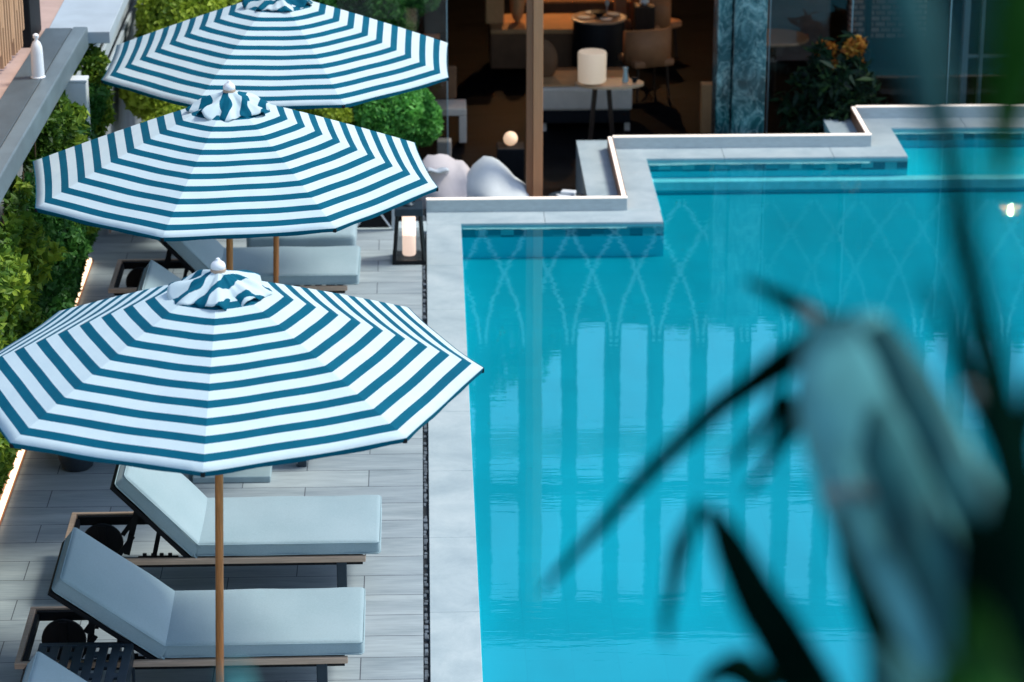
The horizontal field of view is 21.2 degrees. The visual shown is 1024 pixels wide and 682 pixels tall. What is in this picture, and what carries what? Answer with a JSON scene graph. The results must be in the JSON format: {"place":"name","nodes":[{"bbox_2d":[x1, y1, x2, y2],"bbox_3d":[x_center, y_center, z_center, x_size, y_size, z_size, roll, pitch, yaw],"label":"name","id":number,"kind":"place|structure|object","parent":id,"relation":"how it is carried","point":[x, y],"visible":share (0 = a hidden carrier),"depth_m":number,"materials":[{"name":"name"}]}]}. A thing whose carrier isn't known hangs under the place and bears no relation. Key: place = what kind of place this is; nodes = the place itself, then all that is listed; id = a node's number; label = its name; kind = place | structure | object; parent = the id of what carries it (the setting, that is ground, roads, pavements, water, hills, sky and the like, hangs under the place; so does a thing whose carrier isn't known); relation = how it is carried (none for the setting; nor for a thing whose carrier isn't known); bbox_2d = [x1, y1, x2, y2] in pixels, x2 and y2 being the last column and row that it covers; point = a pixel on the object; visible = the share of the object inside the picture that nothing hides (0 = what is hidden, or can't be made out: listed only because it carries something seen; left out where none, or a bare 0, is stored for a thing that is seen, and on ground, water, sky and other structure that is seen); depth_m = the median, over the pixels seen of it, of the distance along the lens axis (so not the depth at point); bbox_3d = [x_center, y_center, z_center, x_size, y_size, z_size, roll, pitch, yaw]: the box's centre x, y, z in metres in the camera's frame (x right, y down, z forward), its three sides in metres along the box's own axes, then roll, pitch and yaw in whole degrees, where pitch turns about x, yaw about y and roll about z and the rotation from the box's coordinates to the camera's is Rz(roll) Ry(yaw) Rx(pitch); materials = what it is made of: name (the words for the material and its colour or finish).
{"place":"outdoors","nodes":[
{"label":"outdoors","id":0,"kind":"place"},
{"bbox_2d":[0,0,63,98],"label":"walkway","id":1,"kind":"structure","parent":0,"point":[49,9],"depth_m":22.02,"materials":[{"name":"stone"}]},
{"bbox_2d":[0,0,23,68],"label":"slatted screen","id":2,"kind":"object","parent":1,"relation":"on","point":[11,25],"visible":1,"depth_m":21.51,"materials":[{"name":"brown wood"}]},
{"bbox_2d":[22,0,40,46],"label":"black post","id":3,"kind":"object","parent":1,"relation":"on","point":[32,17],"visible":0.57,"depth_m":22.16,"materials":[{"name":"metal"}]},
{"bbox_2d":[0,231,423,681],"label":"deck","id":4,"kind":"structure","parent":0,"point":[49,495],"depth_m":18.78,"materials":[{"name":"wood"}]},
{"bbox_2d":[20,652,86,681],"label":"sun lounger","id":5,"kind":"object","parent":4,"relation":"on","point":[40,667],"visible":1,"depth_m":15.08,"materials":[{"name":"fabric"}]},
{"bbox_2d":[0,0,143,525],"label":"retaining wall","id":6,"kind":"structure","parent":4,"relation":"on","point":[28,103],"depth_m":21.61,"materials":[{"name":"concrete"}]},
{"bbox_2d":[0,172,68,499],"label":"hedge","id":7,"kind":"object","parent":6,"relation":"attached to","point":[25,269],"visible":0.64,"depth_m":18.87,"materials":[{"name":"green plant"}]},
{"bbox_2d":[31,33,45,79],"bbox_3d":[-3.658,-2.197,21.044,0.116,0.354,0.116,-1,20,-2],"label":"bottle","id":8,"kind":"object","parent":6,"relation":"on","point":[37,65],"visible":1,"depth_m":21.02,"materials":[{"name":"white ceramic"}]},
{"bbox_2d":[4,83,110,319],"bbox_3d":[-3.493,-0.840,21.687,0.564,1.866,3.816,-1,20,-2],"label":"hedge","id":9,"kind":"object","parent":6,"relation":"attached to","point":[61,291],"visible":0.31,"depth_m":20.79,"materials":[{"name":"green plant"}]},
{"bbox_2d":[23,90,102,234],"bbox_3d":[-3.452,-1.321,21.247,0.612,1.156,1.309,-1,20,-2],"label":"hedge","id":10,"kind":"object","parent":6,"relation":"attached to","point":[66,118],"visible":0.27,"depth_m":20.87,"materials":[{"name":"green plant"}]},
{"bbox_2d":[65,75,90,139],"bbox_3d":[-3.505,-1.541,22.174,0.190,1.225,0.150,-1,20,-2],"label":"wall cabinet","id":11,"kind":"object","parent":6,"relation":"on","point":[77,89],"depth_m":21.94,"materials":[{"name":"white paint"}]},
{"bbox_2d":[73,43,115,136],"bbox_3d":[-3.560,-2.013,23.067,0.497,0.968,0.969,-1,20,-2],"label":"hedge","id":12,"kind":"object","parent":6,"relation":"attached to","point":[95,61],"visible":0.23,"depth_m":22.76,"materials":[{"name":"green plant"}]},
{"bbox_2d":[58,455,93,471],"bbox_3d":[-3.158,0.705,19.780,0.330,0.456,0.330,-1,20,-2],"label":"drum stool","id":13,"kind":"object","parent":4,"relation":"on","point":[69,464],"visible":0.2,"depth_m":19.73,"materials":[{"name":"grey metal"}]},
{"bbox_2d":[37,642,135,681],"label":"side table","id":14,"kind":"object","parent":4,"relation":"on","point":[126,668],"visible":0.88,"depth_m":16.08,"materials":[{"name":"grey metal"}]},
{"bbox_2d":[136,260,181,290],"bbox_3d":[-2.108,-0.125,21.462,2.079,0.856,0.780,-1,20,-2],"label":"sun lounger","id":15,"kind":"object","parent":4,"relation":"on","point":[154,274],"visible":0.12,"depth_m":21.40,"materials":[{"name":"fabric"}]},
{"bbox_2d":[139,104,186,122],"bbox_3d":[-3.047,-1.672,24.683,0.766,0.961,0.988,12,24,30],"label":"shrub","id":16,"kind":"object","parent":4,"relation":"on","point":[170,108],"visible":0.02,"depth_m":24.55,"materials":[{"name":"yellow plant"}]},
{"bbox_2d":[14,527,365,681],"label":"sun lounger","id":17,"kind":"object","parent":4,"relation":"on","point":[96,584],"visible":0.93,"depth_m":16.41,"materials":[{"name":"grey fabric"}]},
{"bbox_2d":[64,464,381,587],"bbox_3d":[-1.900,1.142,17.952,2.079,0.894,0.780,-1,20,-2],"label":"sun lounger","id":18,"kind":"object","parent":4,"relation":"on","point":[176,511],"visible":0.77,"depth_m":17.74,"materials":[{"name":"white fabric"}]},
{"bbox_2d":[108,239,360,295],"bbox_3d":[-2.320,-0.706,22.990,2.079,0.894,0.780,-1,20,-2],"label":"sun lounger","id":19,"kind":"object","parent":4,"relation":"on","point":[334,269],"visible":0.47,"depth_m":22.85,"materials":[{"name":"fabric"}]},
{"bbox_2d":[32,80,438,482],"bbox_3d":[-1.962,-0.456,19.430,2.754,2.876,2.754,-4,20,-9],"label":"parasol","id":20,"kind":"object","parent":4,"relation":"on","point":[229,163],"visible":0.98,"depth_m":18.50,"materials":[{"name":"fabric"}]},
{"bbox_2d":[0,258,483,681],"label":"parasol","id":21,"kind":"object","parent":4,"relation":"on","point":[217,370],"visible":1,"depth_m":14.86,"materials":[{"name":"fabric"}]},
{"bbox_2d":[101,0,448,283],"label":"parasol","id":22,"kind":"object","parent":4,"relation":"on","point":[299,54],"visible":0.98,"depth_m":21.52,"materials":[{"name":"fabric"}]},
{"bbox_2d":[246,223,357,246],"bbox_3d":[-1.840,-0.878,24.126,0.950,0.435,0.908,-1,20,-2],"label":"daybed","id":23,"kind":"object","parent":4,"relation":"on","point":[347,236],"visible":0.26,"depth_m":23.66,"materials":[{"name":"fabric"}]},
{"bbox_2d":[298,461,306,466],"bbox_3d":[-2.319,0.379,20.031,2.079,0.894,0.780,-1,20,-2],"label":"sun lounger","id":24,"kind":"object","parent":4,"relation":"on","point":[302,464],"visible":0.02,"depth_m":19.85,"materials":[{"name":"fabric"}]},
{"bbox_2d":[392,201,425,264],"bbox_3d":[-0.914,-1.010,24.236,0.300,0.608,0.300,-1,20,-2],"label":"lantern","id":25,"kind":"object","parent":4,"relation":"on","point":[408,254],"visible":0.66,"depth_m":24.19,"materials":[{"name":"black metal"}]},
{"bbox_2d":[422,209,429,681],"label":"drain channel","id":26,"kind":"object","parent":4,"relation":"attached to","point":[426,513],"visible":0.38,"depth_m":18.86,"materials":[{"name":"black metal"}]},
{"bbox_2d":[422,215,428,681],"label":"drain pebbles","id":27,"kind":"object","parent":26,"relation":"on","point":[426,603],"visible":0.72,"depth_m":18.79,"materials":[{"name":"grey gravel"}]},
{"bbox_2d":[223,664,247,681],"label":"leaf","id":28,"kind":"object","parent":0,"point":[235,673],"visible":1,"depth_m":2.60,"materials":[{"name":"teal plant"}]},
{"bbox_2d":[109,221,426,233],"bbox_3d":[-2.305,-0.812,25.307,3.030,0.499,0.299,-1,20,-2],"label":"deck edge","id":29,"kind":"object","parent":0,"point":[362,229],"visible":0.14,"depth_m":25.17,"materials":[{"name":"stone"}]},
{"bbox_2d":[358,209,394,229],"bbox_3d":[-1.432,-1.276,25.059,0.726,0.540,0.061,-1,20,-2],"label":"railing panel","id":30,"kind":"object","parent":29,"relation":"on","point":[386,220],"visible":0.14,"depth_m":25.13,"materials":[{"name":"black metal"}]},
{"bbox_2d":[437,138,450,156],"bbox_3d":[-0.720,-2.034,29.042,0.150,0.220,0.150,-1,20,-2],"label":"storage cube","id":31,"kind":"object","parent":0,"point":[441,145],"visible":0.51,"depth_m":28.96,"materials":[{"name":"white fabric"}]},
{"bbox_2d":[391,0,991,220],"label":"terrace floor","id":32,"kind":"structure","parent":0,"point":[495,99],"depth_m":32.05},
{"bbox_2d":[117,0,240,120],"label":"shrub","id":33,"kind":"object","parent":32,"relation":"on","point":[151,16],"visible":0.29,"depth_m":25.62,"materials":[{"name":"green plant"}]},
{"bbox_2d":[292,107,355,124],"bbox_3d":[-1.875,-1.942,26.914,0.711,1.117,0.674,-1,20,-2],"label":"shrub","id":34,"kind":"object","parent":32,"relation":"on","point":[344,115],"visible":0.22,"depth_m":26.62,"materials":[{"name":"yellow plant"}]},
{"bbox_2d":[312,0,440,31],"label":"tree","id":35,"kind":"object","parent":32,"relation":"on","point":[405,14],"visible":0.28,"depth_m":28.41,"materials":[{"name":"green plant"}]},
{"bbox_2d":[351,88,444,213],"bbox_3d":[-1.180,-1.907,27.048,1.043,1.363,0.945,-1,20,-2],"label":"topiary","id":36,"kind":"object","parent":32,"relation":"on","point":[415,116],"visible":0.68,"depth_m":26.62,"materials":[{"name":"green plant"}]},
{"bbox_2d":[422,34,439,99],"bbox_3d":[-1.191,-3.064,31.008,0.750,0.800,0.220,-1,20,-2],"label":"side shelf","id":37,"kind":"object","parent":32,"relation":"on","point":[436,36],"visible":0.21,"depth_m":30.92,"materials":[{"name":"brown wood"}]},
{"bbox_2d":[415,154,469,220],"bbox_3d":[-0.638,-1.392,26.431,0.629,0.814,0.677,-4,20,-10],"label":"bean bag","id":38,"kind":"object","parent":32,"relation":"on","point":[452,183],"visible":0.27,"depth_m":26.24,"materials":[{"name":"fabric"}]},
{"bbox_2d":[427,167,448,173],"bbox_3d":[-0.709,-1.618,26.136,0.217,0.140,0.270,-1,20,-2],"label":"towel","id":39,"kind":"object","parent":38,"relation":"on","point":[445,170],"visible":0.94,"depth_m":26.02,"materials":[{"name":"white fabric"}]},
{"bbox_2d":[425,66,466,142],"bbox_3d":[-0.796,-2.562,29.554,0.600,0.740,0.480,-1,20,-2],"label":"armchair","id":40,"kind":"object","parent":32,"relation":"on","point":[456,107],"visible":0.45,"depth_m":29.59,"materials":[{"name":"fabric"}]},
{"bbox_2d":[446,0,447,154],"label":"glass pane","id":41,"kind":"object","parent":32,"relation":"on","point":[447,81],"depth_m":27.90,"materials":[{"name":"clear glass"}]},
{"bbox_2d":[467,156,529,196],"bbox_3d":[-0.094,-1.361,26.353,0.741,0.810,0.677,1,20,4],"label":"bean bag","id":42,"kind":"object","parent":32,"relation":"on","point":[487,176],"visible":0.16,"depth_m":26.21,"materials":[{"name":"fabric"}]},
{"bbox_2d":[497,131,523,178],"bbox_3d":[-0.015,-1.948,28.431,0.280,0.480,0.280,-1,20,-2],"label":"globe lamp","id":43,"kind":"object","parent":32,"relation":"on","point":[510,152],"visible":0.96,"depth_m":28.32,"materials":[{"name":"black metal"}]},
{"bbox_2d":[485,0,574,68],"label":"booth","id":44,"kind":"object","parent":32,"relation":"on","point":[507,41],"visible":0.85,"depth_m":32.24,"materials":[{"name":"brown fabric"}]},
{"bbox_2d":[526,0,542,196],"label":"timber post","id":45,"kind":"object","parent":32,"relation":"on","point":[534,98],"depth_m":26.00,"materials":[{"name":"brown wood"}]},
{"bbox_2d":[548,189,583,196],"bbox_3d":[0.525,-1.206,26.377,0.350,0.500,0.350,-1,20,-2],"label":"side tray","id":46,"kind":"object","parent":32,"relation":"on","point":[564,192],"visible":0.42,"depth_m":26.30,"materials":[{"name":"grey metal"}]},
{"bbox_2d":[523,0,630,30],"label":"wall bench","id":47,"kind":"object","parent":32,"relation":"on","point":[561,6],"depth_m":34.09,"materials":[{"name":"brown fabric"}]},
{"bbox_2d":[543,39,631,130],"bbox_3d":[0.739,-2.878,30.300,1.140,0.940,0.800,-1,20,-2],"label":"sofa","id":48,"kind":"object","parent":32,"relation":"on","point":[566,99],"visible":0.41,"depth_m":30.03,"materials":[{"name":"white fabric"}]},
{"bbox_2d":[571,11,626,67],"bbox_3d":[1.018,-3.447,32.126,0.650,0.750,0.650,-1,20,-2],"label":"draped table","id":49,"kind":"object","parent":32,"relation":"on","point":[593,31],"visible":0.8,"depth_m":31.85,"materials":[{"name":"black fabric"}]},
{"bbox_2d":[578,0,619,20],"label":"place setting","id":50,"kind":"object","parent":49,"relation":"on","point":[598,13],"visible":1,"depth_m":31.97,"materials":[{"name":"white ceramic"}]},
{"bbox_2d":[575,77,643,139],"bbox_3d":[1.042,-2.423,29.359,0.740,0.737,0.407,-1,20,-2],"label":"round table","id":51,"kind":"object","parent":32,"relation":"on","point":[610,84],"visible":0.88,"depth_m":29.26,"materials":[{"name":"brown wood"}]},
{"bbox_2d":[578,48,606,85],"bbox_3d":[0.854,-2.915,29.119,0.310,0.350,0.310,-1,20,-2],"label":"table lamp","id":52,"kind":"object","parent":51,"relation":"on","point":[592,62],"visible":1,"depth_m":29.01,"materials":[{"name":"beige fabric"}]},
{"bbox_2d":[622,67,637,82],"bbox_3d":[1.263,-2.844,29.201,0.172,0.160,0.071,3,20,9],"label":"coffee set","id":53,"kind":"object","parent":51,"relation":"on","point":[625,77],"visible":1,"depth_m":29.19,"materials":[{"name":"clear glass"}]},
{"bbox_2d":[614,0,626,30],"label":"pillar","id":54,"kind":"structure","parent":32,"relation":"on","point":[620,6],"depth_m":33.02,"materials":[{"name":"brown wood"}]},
{"bbox_2d":[426,117,857,218],"bbox_3d":[5.865,-1.988,28.517,14.423,0.495,2.655,-6,21,-15],"label":"terrace ledge","id":55,"kind":"object","parent":32,"relation":"on","point":[594,175],"visible":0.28,"depth_m":27.30,"materials":[{"name":"concrete"}]},
{"bbox_2d":[855,104,984,117],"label":"parapet wall","id":56,"kind":"structure","parent":55,"relation":"on","point":[909,111],"depth_m":28.75,"materials":[{"name":"concrete"}]},
{"bbox_2d":[633,0,654,30],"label":"vase","id":57,"kind":"object","parent":32,"relation":"on","point":[644,15],"visible":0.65,"depth_m":32.52,"materials":[{"name":"black ceramic"}]},
{"bbox_2d":[618,27,673,100],"bbox_3d":[1.546,-3.227,31.413,0.580,0.831,0.526,-8,22,-20],"label":"armchair","id":58,"kind":"object","parent":32,"relation":"on","point":[642,49],"visible":0.97,"depth_m":31.15,"materials":[{"name":"beige leather"}]},
{"bbox_2d":[626,0,681,57],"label":"armchair","id":59,"kind":"object","parent":32,"relation":"on","point":[663,19],"visible":0.57,"depth_m":32.80,"materials":[{"name":"beige leather"}]},
{"bbox_2d":[711,0,767,134],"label":"marble column","id":60,"kind":"structure","parent":32,"relation":"on","point":[739,63],"depth_m":28.64,"materials":[{"name":"blue stone"}]},
{"bbox_2d":[766,0,770,133],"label":"glass pane","id":61,"kind":"object","parent":32,"relation":"on","point":[768,67],"visible":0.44,"depth_m":29.38,"materials":[{"name":"clear glass"}]},
{"bbox_2d":[767,29,808,99],"bbox_3d":[2.979,-3.119,31.247,0.800,0.740,0.800,-1,20,-2],"label":"dining table","id":62,"kind":"object","parent":32,"relation":"on","point":[783,38],"visible":0.56,"depth_m":31.17,"materials":[{"name":"brown wood"}]},
{"bbox_2d":[768,31,888,133],"bbox_3d":[3.443,-2.645,29.025,1.229,1.381,1.054,-16,26,-37],"label":"flowering plant","id":63,"kind":"object","parent":32,"relation":"on","point":[840,84],"visible":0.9,"depth_m":28.78,"materials":[{"name":"green plant"}]},
{"bbox_2d":[828,0,830,40],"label":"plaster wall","id":64,"kind":"structure","parent":32,"relation":"on","point":[829,19],"depth_m":33.83,"materials":[{"name":"grey paint"}]},
{"bbox_2d":[851,0,853,31],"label":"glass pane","id":65,"kind":"object","parent":32,"relation":"on","point":[852,15],"visible":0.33,"depth_m":29.01,"materials":[{"name":"clear glass"}]},
{"bbox_2d":[863,0,872,71],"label":"mullion","id":66,"kind":"object","parent":32,"relation":"on","point":[868,20],"depth_m":31.02,"materials":[{"name":"black metal"}]},
{"bbox_2d":[947,0,951,70],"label":"glass pane","id":67,"kind":"object","parent":32,"relation":"on","point":[949,35],"visible":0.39,"depth_m":29.12,"materials":[{"name":"clear glass"}]},
{"bbox_2d":[958,0,986,104],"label":"door frame","id":68,"kind":"object","parent":32,"relation":"on","point":[965,55],"visible":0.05,"depth_m":30.14,"materials":[{"name":"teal metal"}]},
{"bbox_2d":[700,82,711,132],"bbox_3d":[2.142,-2.564,30.010,0.140,0.550,0.150,-1,20,-2],"label":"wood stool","id":69,"kind":"object","parent":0,"point":[705,104],"visible":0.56,"depth_m":29.94,"materials":[{"name":"brown wood"}]},
{"bbox_2d":[461,133,1023,675],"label":"pool wall","id":70,"kind":"structure","parent":0,"point":[497,243],"depth_m":25.48,"materials":[{"name":"tile"}]},
{"bbox_2d":[426,117,983,681],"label":"pool coping","id":71,"kind":"object","parent":70,"relation":"on","point":[454,631],"visible":0.8,"depth_m":23.14,"materials":[{"name":"stone"}]},
{"bbox_2d":[426,196,626,217],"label":"parapet wall","id":72,"kind":"structure","parent":71,"relation":"on","point":[543,204],"depth_m":25.66,"materials":[{"name":"concrete"}]},
{"bbox_2d":[607,137,626,195],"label":"parapet wall","id":73,"kind":"structure","parent":71,"relation":"on","point":[616,172],"depth_m":26.67,"materials":[{"name":"white concrete"}]},
{"bbox_2d":[612,133,871,148],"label":"parapet wall","id":74,"kind":"structure","parent":71,"relation":"on","point":[740,141],"depth_m":27.69,"materials":[{"name":"concrete"}]},
{"bbox_2d":[850,107,869,132],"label":"parapet wall","id":75,"kind":"structure","parent":71,"relation":"on","point":[858,122],"depth_m":28.30,"materials":[{"name":"white concrete"}]},
{"bbox_2d":[463,191,1023,681],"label":"pool floor","id":76,"kind":"structure","parent":0,"point":[597,385],"depth_m":21.94,"materials":[{"name":"tile"}]},
{"bbox_2d":[656,146,1023,193],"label":"pool shelf","id":77,"kind":"object","parent":76,"relation":"on","point":[922,160],"depth_m":27.70,"materials":[{"name":"tile"}]},
{"bbox_2d":[652,174,1023,190],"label":"pool shelf nosing","id":78,"kind":"object","parent":77,"relation":"attached to","point":[806,182],"depth_m":27.37,"materials":[{"name":"tile"}]},
{"bbox_2d":[766,0,829,60],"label":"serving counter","id":79,"kind":"object","parent":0,"point":[809,19],"visible":0.56,"depth_m":32.91,"materials":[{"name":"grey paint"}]},
{"bbox_3d":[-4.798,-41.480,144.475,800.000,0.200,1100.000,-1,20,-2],"label":"ground","id":80,"kind":"structure","parent":0,"visible":0},
{"bbox_2d":[540,0,1023,681],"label":"palm plant","id":81,"kind":"object","parent":80,"relation":"on","point":[922,504],"visible":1,"depth_m":3.00,"materials":[{"name":"green plant"}]},
{"bbox_3d":[5.928,-7.124,33.193,30.000,6.920,9.780,-1,20,-2],"label":"restaurant building","id":82,"kind":"object","parent":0,"visible":0},
{"bbox_2d":[847,0,888,37],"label":"wall","id":83,"kind":"structure","parent":82,"relation":"attached to","point":[879,29],"depth_m":32.83,"materials":[{"name":"brick"}]}
]}

